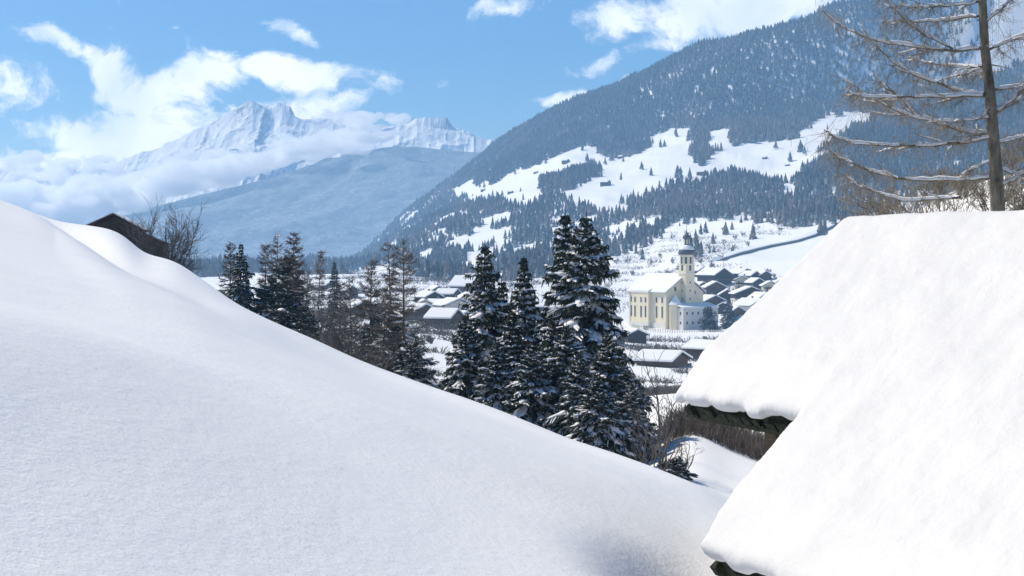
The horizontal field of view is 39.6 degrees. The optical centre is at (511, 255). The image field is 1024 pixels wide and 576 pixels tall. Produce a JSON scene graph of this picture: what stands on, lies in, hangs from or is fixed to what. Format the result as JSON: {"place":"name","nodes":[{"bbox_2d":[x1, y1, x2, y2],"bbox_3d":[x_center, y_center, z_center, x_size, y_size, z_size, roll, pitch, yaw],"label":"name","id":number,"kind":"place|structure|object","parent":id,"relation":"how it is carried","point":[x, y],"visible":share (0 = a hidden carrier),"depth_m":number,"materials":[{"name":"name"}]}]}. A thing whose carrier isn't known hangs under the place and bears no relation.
{"place":"outdoors","nodes":[
{"label":"outdoors","id":0,"kind":"place"},
{"bbox_2d":[0,101,493,224],"bbox_3d":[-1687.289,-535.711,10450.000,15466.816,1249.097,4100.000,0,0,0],"label":"snowy mountains","id":1,"kind":"structure","parent":0,"point":[248,142],"depth_m":10204.67,"materials":[{"name":"snow"}]},
{"bbox_2d":[125,147,478,260],"bbox_3d":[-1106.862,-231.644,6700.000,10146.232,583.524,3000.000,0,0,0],"label":"forested hills","id":2,"kind":"structure","parent":0,"point":[348,205],"depth_m":6302.96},
{"bbox_2d":[0,0,875,171],"label":"sky","id":3,"kind":"structure","parent":0,"point":[85,85],"materials":[{"name":"blue"}]},
{"bbox_2d":[0,0,1023,575],"bbox_3d":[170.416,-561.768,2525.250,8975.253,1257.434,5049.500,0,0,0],"label":"snow ground","id":4,"kind":"structure","parent":0,"point":[160,416],"depth_m":17.36,"materials":[{"name":"snow"}]},
{"bbox_2d":[86,212,169,256],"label":"field barn","id":5,"kind":"structure","parent":4,"relation":"on","point":[107,221],"depth_m":142.04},
{"bbox_2d":[114,197,211,277],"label":"bare shrub","id":6,"kind":"object","parent":4,"relation":"on","point":[154,251],"visible":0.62,"depth_m":135.60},
{"bbox_2d":[215,241,237,296],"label":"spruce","id":7,"kind":"object","parent":4,"relation":"on","point":[226,275],"visible":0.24,"depth_m":130.08,"materials":[{"name":"plant"}]},
{"bbox_2d":[225,244,260,311],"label":"snowy spruce","id":8,"kind":"object","parent":4,"relation":"on","point":[242,292],"visible":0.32,"depth_m":127.51,"materials":[{"name":"green plant"}]},
{"bbox_2d":[252,244,277,313],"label":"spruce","id":9,"kind":"object","parent":4,"relation":"on","point":[260,280],"visible":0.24,"depth_m":139.82,"materials":[{"name":"plant"}]},
{"bbox_2d":[246,276,297,318],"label":"snowy spruce","id":10,"kind":"object","parent":4,"relation":"on","point":[267,293],"visible":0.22,"depth_m":127.16,"materials":[{"name":"green plant"}]},
{"bbox_2d":[267,234,283,301],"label":"bare larch","id":11,"kind":"object","parent":4,"relation":"on","point":[277,259],"visible":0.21,"depth_m":150.01,"materials":[{"name":"plant"}]},
{"bbox_2d":[262,285,312,332],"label":"snowy spruce","id":12,"kind":"object","parent":4,"relation":"on","point":[285,311],"visible":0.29,"depth_m":123.41,"materials":[{"name":"green plant"}]},
{"bbox_2d":[272,254,306,335],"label":"snowy spruce","id":13,"kind":"object","parent":4,"relation":"on","point":[283,270],"visible":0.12,"depth_m":136.49,"materials":[{"name":"green plant"}]},
{"bbox_2d":[279,231,314,318],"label":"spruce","id":14,"kind":"object","parent":4,"relation":"on","point":[294,284],"visible":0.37,"depth_m":134.78,"materials":[{"name":"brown plant"}]},
{"bbox_2d":[290,304,319,339],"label":"snowy spruce","id":15,"kind":"object","parent":4,"relation":"on","point":[303,318],"visible":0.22,"depth_m":119.64,"materials":[{"name":"green plant"}]},
{"bbox_2d":[301,270,319,332],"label":"bare larch","id":16,"kind":"object","parent":4,"relation":"on","point":[309,287],"visible":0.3,"depth_m":150.00,"materials":[{"name":"brown plant"}]},
{"bbox_2d":[257,293,368,346],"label":"bare shrub","id":17,"kind":"object","parent":4,"relation":"on","point":[344,326],"visible":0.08,"depth_m":133.00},
{"bbox_2d":[311,249,328,343],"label":"bare larch","id":18,"kind":"object","parent":4,"relation":"on","point":[316,291],"visible":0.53,"depth_m":230.04,"materials":[{"name":"brown plant"}]},
{"bbox_2d":[311,280,333,288],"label":"house","id":19,"kind":"structure","parent":4,"relation":"on","point":[327,283],"depth_m":959.35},
{"bbox_2d":[294,290,365,349],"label":"bare shrub","id":20,"kind":"object","parent":4,"relation":"on","point":[321,318],"visible":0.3,"depth_m":118.46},
{"bbox_2d":[308,308,359,352],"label":"bare shrub","id":21,"kind":"object","parent":4,"relation":"on","point":[334,333],"visible":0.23,"depth_m":111.83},
{"bbox_2d":[323,259,345,352],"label":"snowy spruce","id":22,"kind":"object","parent":4,"relation":"on","point":[335,280],"visible":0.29,"depth_m":299.56,"materials":[{"name":"green plant"}]},
{"bbox_2d":[323,282,353,348],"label":"bare larch","id":23,"kind":"object","parent":4,"relation":"on","point":[338,303],"visible":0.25,"depth_m":121.91,"materials":[{"name":"brown plant"}]},
{"bbox_2d":[327,285,360,297],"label":"house","id":24,"kind":"structure","parent":4,"relation":"on","point":[355,289],"depth_m":825.44,"materials":[{"name":"stone"}]},
{"bbox_2d":[337,275,361,355],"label":"bare larch","id":25,"kind":"object","parent":4,"relation":"on","point":[349,305],"visible":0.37,"depth_m":117.90,"materials":[{"name":"brown plant"}]},
{"bbox_2d":[318,298,385,362],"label":"bare shrub","id":26,"kind":"object","parent":4,"relation":"on","point":[337,319],"visible":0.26,"depth_m":108.27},
{"bbox_2d":[315,318,398,366],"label":"bare shrub","id":27,"kind":"object","parent":4,"relation":"on","point":[344,344],"visible":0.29,"depth_m":104.34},
{"bbox_2d":[342,297,377,315],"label":"house","id":28,"kind":"structure","parent":4,"relation":"on","point":[359,301],"depth_m":582.64,"materials":[{"name":"stone"}]},
{"bbox_2d":[349,256,385,356],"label":"bare larch","id":29,"kind":"object","parent":4,"relation":"on","point":[374,294],"visible":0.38,"depth_m":111.81,"materials":[{"name":"brown plant"}]},
{"bbox_2d":[343,335,399,369],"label":"bare shrub","id":30,"kind":"object","parent":4,"relation":"on","point":[371,356],"visible":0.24,"depth_m":98.51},
{"bbox_2d":[352,316,391,361],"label":"snowy spruce","id":31,"kind":"object","parent":4,"relation":"on","point":[363,336],"visible":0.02,"depth_m":111.67,"materials":[{"name":"green plant"}]},
{"bbox_2d":[365,294,400,374],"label":"bare larch","id":32,"kind":"object","parent":4,"relation":"on","point":[378,332],"visible":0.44,"depth_m":103.90,"materials":[{"name":"brown plant"}]},
{"bbox_2d":[363,309,417,372],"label":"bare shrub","id":33,"kind":"object","parent":4,"relation":"on","point":[391,330],"visible":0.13,"depth_m":107.27,"materials":[{"name":"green plant"}]},
{"bbox_2d":[377,239,405,330],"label":"bare larch","id":34,"kind":"object","parent":4,"relation":"on","point":[389,269],"visible":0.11,"depth_m":114.16,"materials":[{"name":"brown plant"}]},
{"bbox_2d":[377,235,434,371],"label":"bare larch","id":35,"kind":"object","parent":4,"relation":"on","point":[407,312],"visible":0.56,"depth_m":103.68,"materials":[{"name":"brown plant"}]},
{"bbox_2d":[396,302,433,320],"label":"house","id":36,"kind":"structure","parent":4,"relation":"on","point":[426,308],"depth_m":582.75,"materials":[{"name":"stone"}]},
{"bbox_2d":[390,338,442,388],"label":"snowy spruce","id":37,"kind":"object","parent":4,"relation":"on","point":[414,361],"visible":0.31,"depth_m":99.60,"materials":[{"name":"green plant"}]},
{"bbox_2d":[418,296,434,306],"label":"house","id":38,"kind":"structure","parent":4,"relation":"on","point":[424,300],"depth_m":643.01,"materials":[{"name":"beige paint"}]},
{"bbox_2d":[412,289,444,299],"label":"house","id":39,"kind":"structure","parent":4,"relation":"on","point":[428,293],"depth_m":769.15,"materials":[{"name":"stone"}]},
{"bbox_2d":[425,284,442,290],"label":"house","id":40,"kind":"structure","parent":4,"relation":"on","point":[434,287],"depth_m":864.86,"materials":[{"name":"stone"}]},
{"bbox_2d":[423,305,464,329],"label":"house","id":41,"kind":"structure","parent":4,"relation":"on","point":[438,316],"depth_m":518.39,"materials":[{"name":"stone"}]},
{"bbox_2d":[436,286,461,298],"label":"house","id":42,"kind":"structure","parent":4,"relation":"on","point":[447,292],"depth_m":819.64,"materials":[{"name":"stone"}]},
{"bbox_2d":[431,295,472,312],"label":"house","id":43,"kind":"structure","parent":4,"relation":"on","point":[450,302],"depth_m":637.41,"materials":[{"name":"white paint"}]},
{"bbox_2d":[439,314,489,402],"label":"snowy spruce","id":44,"kind":"object","parent":4,"relation":"on","point":[462,372],"visible":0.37,"depth_m":65.54,"materials":[{"name":"green plant"}]},
{"bbox_2d":[448,274,482,292],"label":"house","id":45,"kind":"structure","parent":4,"relation":"on","point":[458,281],"depth_m":969.75,"materials":[{"name":"stone"}]},
{"bbox_2d":[444,242,511,383],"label":"snowy spruce","id":46,"kind":"object","parent":4,"relation":"on","point":[490,317],"visible":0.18,"depth_m":71.50,"materials":[{"name":"green plant"}]},
{"bbox_2d":[471,340,516,411],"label":"snowy spruce","id":47,"kind":"object","parent":4,"relation":"on","point":[500,374],"visible":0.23,"depth_m":61.59,"materials":[{"name":"green plant"}]},
{"bbox_2d":[479,312,527,402],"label":"snowy spruce","id":48,"kind":"object","parent":4,"relation":"on","point":[511,338],"visible":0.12,"depth_m":63.73,"materials":[{"name":"green plant"}]},
{"bbox_2d":[487,277,519,336],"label":"snowy spruce","id":49,"kind":"object","parent":4,"relation":"on","point":[502,288],"visible":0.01,"depth_m":75.87,"materials":[{"name":"green plant"}]},
{"bbox_2d":[494,257,546,365],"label":"snowy spruce","id":50,"kind":"object","parent":4,"relation":"on","point":[522,302],"visible":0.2,"depth_m":65.69,"materials":[{"name":"green plant"}]},
{"bbox_2d":[502,345,561,432],"bbox_3d":[0.905,6.922,55.844,5.245,6.914,4.951,0,0,-40],"label":"snowy spruce","id":51,"kind":"object","parent":4,"relation":"on","point":[524,403],"visible":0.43,"depth_m":55.50,"materials":[{"name":"green plant"}]},
{"bbox_2d":[526,299,546,316],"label":"house","id":52,"kind":"structure","parent":4,"relation":"on","point":[540,305],"depth_m":793.17,"materials":[{"name":"stone"}]},
{"bbox_2d":[535,258,542,275],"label":"spruce tree","id":53,"kind":"object","parent":4,"relation":"on","point":[539,269],"visible":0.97,"depth_m":1293.57,"materials":[{"name":"green plant"}]},
{"bbox_2d":[533,321,559,403],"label":"snowy spruce","id":54,"kind":"object","parent":4,"relation":"on","point":[549,336],"visible":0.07,"depth_m":57.82,"materials":[{"name":"green plant"}]},
{"bbox_2d":[299,217,797,395],"bbox_3d":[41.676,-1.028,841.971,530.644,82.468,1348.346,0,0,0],"label":"valley scrub","id":55,"kind":"object","parent":4,"relation":"on","point":[443,333],"visible":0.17,"depth_m":658.55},
{"bbox_2d":[536,210,588,335],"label":"snowy spruce","id":56,"kind":"object","parent":4,"relation":"on","point":[559,260],"visible":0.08,"depth_m":71.75,"materials":[{"name":"green plant"}]},
{"bbox_2d":[533,322,593,430],"bbox_3d":[2.195,6.625,55.985,5.666,8.086,5.404,0,0,0],"label":"snowy spruce","id":57,"kind":"object","parent":4,"relation":"on","point":[565,348],"visible":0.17,"depth_m":55.66,"materials":[{"name":"green plant"}]},
{"bbox_2d":[538,354,592,436],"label":"snowy spruce","id":58,"kind":"object","parent":4,"relation":"on","point":[575,381],"visible":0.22,"depth_m":52.72,"materials":[{"name":"green plant"}]},
{"bbox_2d":[535,212,654,412],"bbox_3d":[3.016,5.344,63.429,8.123,14.647,8.474,0,0,0],"label":"snowy spruce","id":59,"kind":"object","parent":4,"relation":"on","point":[591,324],"visible":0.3,"depth_m":63.42,"materials":[{"name":"green plant"}]},
{"bbox_2d":[167,115,1023,279],"bbox_3d":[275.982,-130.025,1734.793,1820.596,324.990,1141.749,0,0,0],"label":"conifer forest","id":60,"kind":"object","parent":4,"relation":"on","point":[777,182],"visible":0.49,"depth_m":1927.61,"materials":[{"name":"plant"}]},
{"bbox_2d":[180,0,1023,281],"bbox_3d":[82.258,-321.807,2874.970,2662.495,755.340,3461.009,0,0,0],"label":"larch wood","id":61,"kind":"object","parent":4,"relation":"on","point":[738,132],"visible":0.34,"depth_m":2374.60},
{"bbox_2d":[565,376,641,460],"bbox_3d":[2.826,6.833,51.108,4.239,5.061,4.345,0,0,-42],"label":"snowy spruce","id":62,"kind":"object","parent":4,"relation":"on","point":[597,426],"visible":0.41,"depth_m":50.54,"materials":[{"name":"green plant"}]},
{"bbox_2d":[187,0,1023,261],"bbox_3d":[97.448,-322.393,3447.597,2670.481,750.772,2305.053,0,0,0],"label":"conifer forest","id":63,"kind":"object","parent":4,"relation":"on","point":[630,86],"visible":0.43,"depth_m":2918.80,"materials":[{"name":"plant"}]},
{"bbox_2d":[600,179,610,186],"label":"hay hut","id":64,"kind":"object","parent":4,"relation":"on","point":[605,183],"visible":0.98,"depth_m":2226.33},
{"bbox_2d":[584,334,653,434],"bbox_3d":[3.802,7.087,58.235,5.719,7.975,5.924,0,0,0],"label":"snowy spruce","id":65,"kind":"object","parent":4,"relation":"on","point":[615,374],"visible":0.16,"depth_m":57.48,"materials":[{"name":"green plant"}]},
{"bbox_2d":[609,349,651,415],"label":"snowy spruce","id":66,"kind":"object","parent":4,"relation":"on","point":[631,380],"depth_m":61.81,"materials":[{"name":"green plant"}]},
{"bbox_2d":[621,327,649,343],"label":"house","id":67,"kind":"structure","parent":4,"relation":"on","point":[636,335],"depth_m":594.63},
{"bbox_2d":[612,383,664,462],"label":"bare sapling","id":68,"kind":"object","parent":4,"relation":"on","point":[634,393],"visible":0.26,"depth_m":55.64,"materials":[{"name":"green plant"}]},
{"bbox_2d":[612,382,667,455],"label":"bare sapling","id":69,"kind":"object","parent":4,"relation":"on","point":[639,446],"visible":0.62,"depth_m":54.25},
{"bbox_2d":[607,339,679,469],"bbox_3d":[4.754,4.787,46.884,2.292,4.994,2.433,0,0,41],"label":"bare sapling","id":70,"kind":"object","parent":4,"relation":"on","point":[658,406],"visible":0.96,"depth_m":46.64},
{"bbox_2d":[617,369,686,468],"bbox_3d":[5.826,5.666,50.435,4.466,3.828,2.120,0,0,-33],"label":"bare sapling","id":71,"kind":"object","parent":4,"relation":"on","point":[638,435],"visible":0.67,"depth_m":49.85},
{"bbox_2d":[628,357,677,465],"bbox_3d":[4.548,5.378,47.059,1.662,4.028,2.162,0,0,25],"label":"bare sapling","id":72,"kind":"object","parent":4,"relation":"on","point":[661,421],"visible":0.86,"depth_m":47.28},
{"bbox_2d":[627,420,690,470],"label":"bare sapling","id":73,"kind":"object","parent":4,"relation":"on","point":[656,454],"visible":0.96,"depth_m":44.16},
{"bbox_2d":[632,346,692,367],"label":"house","id":74,"kind":"structure","parent":4,"relation":"on","point":[673,358],"depth_m":435.13,"materials":[{"name":"stone"}]},
{"bbox_2d":[626,224,718,329],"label":"church","id":75,"kind":"structure","parent":4,"relation":"on","point":[671,301],"depth_m":784.42,"materials":[{"name":"beige paint"}]},
{"bbox_2d":[657,456,698,482],"bbox_3d":[5.168,7.040,44.599,1.886,1.504,1.746,0,0,-44],"label":"spruce bush","id":76,"kind":"object","parent":4,"relation":"on","point":[676,467],"visible":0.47,"depth_m":44.25,"materials":[{"name":"green plant"}]},
{"bbox_2d":[657,425,702,469],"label":"bare sapling","id":77,"kind":"object","parent":4,"relation":"on","point":[687,460],"visible":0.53,"depth_m":45.05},
{"bbox_2d":[681,336,713,358],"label":"house","id":78,"kind":"structure","parent":4,"relation":"on","point":[694,346],"depth_m":477.42,"materials":[{"name":"stone"}]},
{"bbox_2d":[650,402,763,460],"bbox_3d":[9.520,7.836,63.078,7.776,3.282,12.462,0,0,0],"label":"hedge scrub","id":79,"kind":"object","parent":4,"relation":"on","point":[748,442],"visible":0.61,"depth_m":58.18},
{"bbox_2d":[699,306,720,331],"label":"snowy spruce","id":80,"kind":"object","parent":4,"relation":"on","point":[708,319],"visible":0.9,"depth_m":753.04,"materials":[{"name":"green plant"}]},
{"bbox_2d":[695,266,733,284],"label":"house","id":81,"kind":"structure","parent":4,"relation":"on","point":[714,273],"depth_m":1021.13,"materials":[{"name":"wood"}]},
{"bbox_2d":[701,279,727,294],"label":"house","id":82,"kind":"structure","parent":4,"relation":"on","point":[716,287],"depth_m":960.13,"materials":[{"name":"wood"}]},
{"bbox_2d":[703,293,726,304],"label":"house","id":83,"kind":"structure","parent":4,"relation":"on","point":[714,299],"depth_m":889.69,"materials":[{"name":"wood"}]},
{"bbox_2d":[717,301,728,313],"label":"house","id":84,"kind":"structure","parent":4,"relation":"on","point":[720,308],"depth_m":864.53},
{"bbox_2d":[717,287,730,300],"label":"house","id":85,"kind":"structure","parent":4,"relation":"on","point":[724,294],"depth_m":910.22,"materials":[{"name":"wood"}]},
{"bbox_2d":[718,299,736,328],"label":"snowy spruce","id":86,"kind":"object","parent":4,"relation":"on","point":[728,318],"visible":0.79,"depth_m":768.15,"materials":[{"name":"green plant"}]},
{"bbox_2d":[730,267,748,280],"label":"house","id":87,"kind":"structure","parent":4,"relation":"on","point":[736,272],"depth_m":1031.87,"materials":[{"name":"stone"}]},
{"bbox_2d":[732,305,746,316],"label":"house","id":88,"kind":"structure","parent":4,"relation":"on","point":[739,310],"depth_m":827.20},
{"bbox_2d":[733,274,748,289],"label":"house","id":89,"kind":"structure","parent":4,"relation":"on","point":[740,280],"depth_m":979.77,"materials":[{"name":"beige paint"}]},
{"bbox_2d":[728,284,765,302],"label":"house","id":90,"kind":"structure","parent":4,"relation":"on","point":[741,292],"depth_m":894.09,"materials":[{"name":"white paint"}]},
{"bbox_2d":[733,296,760,310],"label":"house","id":91,"kind":"structure","parent":4,"relation":"on","point":[746,304],"depth_m":844.94,"materials":[{"name":"white paint"}]},
{"bbox_2d":[738,269,759,277],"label":"house","id":92,"kind":"structure","parent":4,"relation":"on","point":[749,273],"depth_m":1014.33,"materials":[{"name":"stone"}]},
{"bbox_2d":[746,199,753,214],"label":"spruce tree","id":93,"kind":"object","parent":4,"relation":"on","point":[749,210],"visible":0.98,"depth_m":1638.85,"materials":[{"name":"green plant"}]},
{"bbox_2d":[744,277,765,288],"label":"house","id":94,"kind":"structure","parent":4,"relation":"on","point":[755,281],"depth_m":960.01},
{"bbox_2d":[746,290,766,297],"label":"house","id":95,"kind":"structure","parent":4,"relation":"on","point":[760,294],"depth_m":880.95,"materials":[{"name":"stone"}]},
{"bbox_2d":[758,270,773,280],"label":"house","id":96,"kind":"structure","parent":4,"relation":"on","point":[764,273],"depth_m":1014.00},
{"bbox_2d":[759,279,775,290],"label":"house","id":97,"kind":"structure","parent":4,"relation":"on","point":[768,285],"depth_m":939.79,"materials":[{"name":"beige paint"}]},
{"bbox_2d":[711,219,839,261],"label":"road wall","id":98,"kind":"structure","parent":4,"relation":"on","point":[808,235],"depth_m":1247.82,"materials":[{"name":"stone"}]},
{"bbox_2d":[780,207,786,224],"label":"larch tree","id":99,"kind":"object","parent":4,"relation":"on","point":[783,218],"visible":0.97,"depth_m":1425.90,"materials":[{"name":"plant"}]},
{"bbox_2d":[817,216,822,234],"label":"larch tree","id":100,"kind":"object","parent":4,"relation":"on","point":[820,229],"visible":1,"depth_m":1287.11,"materials":[{"name":"plant"}]},
{"bbox_2d":[822,217,827,234],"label":"larch tree","id":101,"kind":"object","parent":4,"relation":"on","point":[825,229],"visible":0.98,"depth_m":1286.79,"materials":[{"name":"plant"}]},
{"bbox_2d":[675,210,1023,575],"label":"hay hut","id":102,"kind":"object","parent":4,"relation":"on","point":[865,374],"visible":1,"depth_m":16.02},
{"bbox_2d":[832,167,908,223],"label":"bare shrub","id":103,"kind":"object","parent":4,"relation":"on","point":[865,210],"visible":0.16,"depth_m":88.36,"materials":[{"name":"brown plant"}]},
{"bbox_2d":[832,179,954,215],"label":"bare shrub","id":104,"kind":"object","parent":4,"relation":"on","point":[882,211],"visible":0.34,"depth_m":84.24,"materials":[{"name":"brown plant"}]},
{"bbox_2d":[791,0,1023,215],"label":"bare larch","id":105,"kind":"object","parent":4,"relation":"on","point":[994,161],"visible":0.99,"depth_m":30.93,"materials":[{"name":"brown plant"}]},
{"bbox_2d":[907,158,956,205],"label":"bare shrub","id":106,"kind":"object","parent":4,"relation":"on","point":[938,183],"visible":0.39,"depth_m":86.06,"materials":[{"name":"brown plant"}]},
{"bbox_2d":[856,165,1016,213],"bbox_3d":[18.175,-0.985,62.192,6.851,6.489,5.872,0,0,-16],"label":"bare shrub","id":107,"kind":"object","parent":4,"relation":"on","point":[943,201],"visible":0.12,"depth_m":61.72,"materials":[{"name":"brown plant"}]},
{"bbox_2d":[950,171,981,199],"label":"bare shrub","id":108,"kind":"object","parent":4,"relation":"on","point":[965,188],"visible":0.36,"depth_m":80.09,"materials":[{"name":"brown plant"}]},
{"bbox_2d":[963,153,1023,210],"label":"bare shrub","id":109,"kind":"object","parent":4,"relation":"on","point":[982,197],"visible":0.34,"depth_m":69.35,"materials":[{"name":"brown plant"}]},
{"bbox_2d":[978,160,1023,210],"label":"bare shrub","id":110,"kind":"object","parent":4,"relation":"on","point":[1019,206],"visible":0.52,"depth_m":63.47,"materials":[{"name":"brown plant"}]},
{"bbox_2d":[999,131,1023,170],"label":"bare shrub","id":111,"kind":"object","parent":4,"relation":"on","point":[1012,160],"visible":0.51,"depth_m":87.68,"materials":[{"name":"brown plant"}]},
{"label":"churchyard wall","id":112,"kind":"object","parent":4,"relation":"on","visible":0},
{"bbox_2d":[631,324,721,332],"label":"churchyard fence","id":113,"kind":"object","parent":112,"relation":"on","point":[643,327],"visible":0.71,"depth_m":747.90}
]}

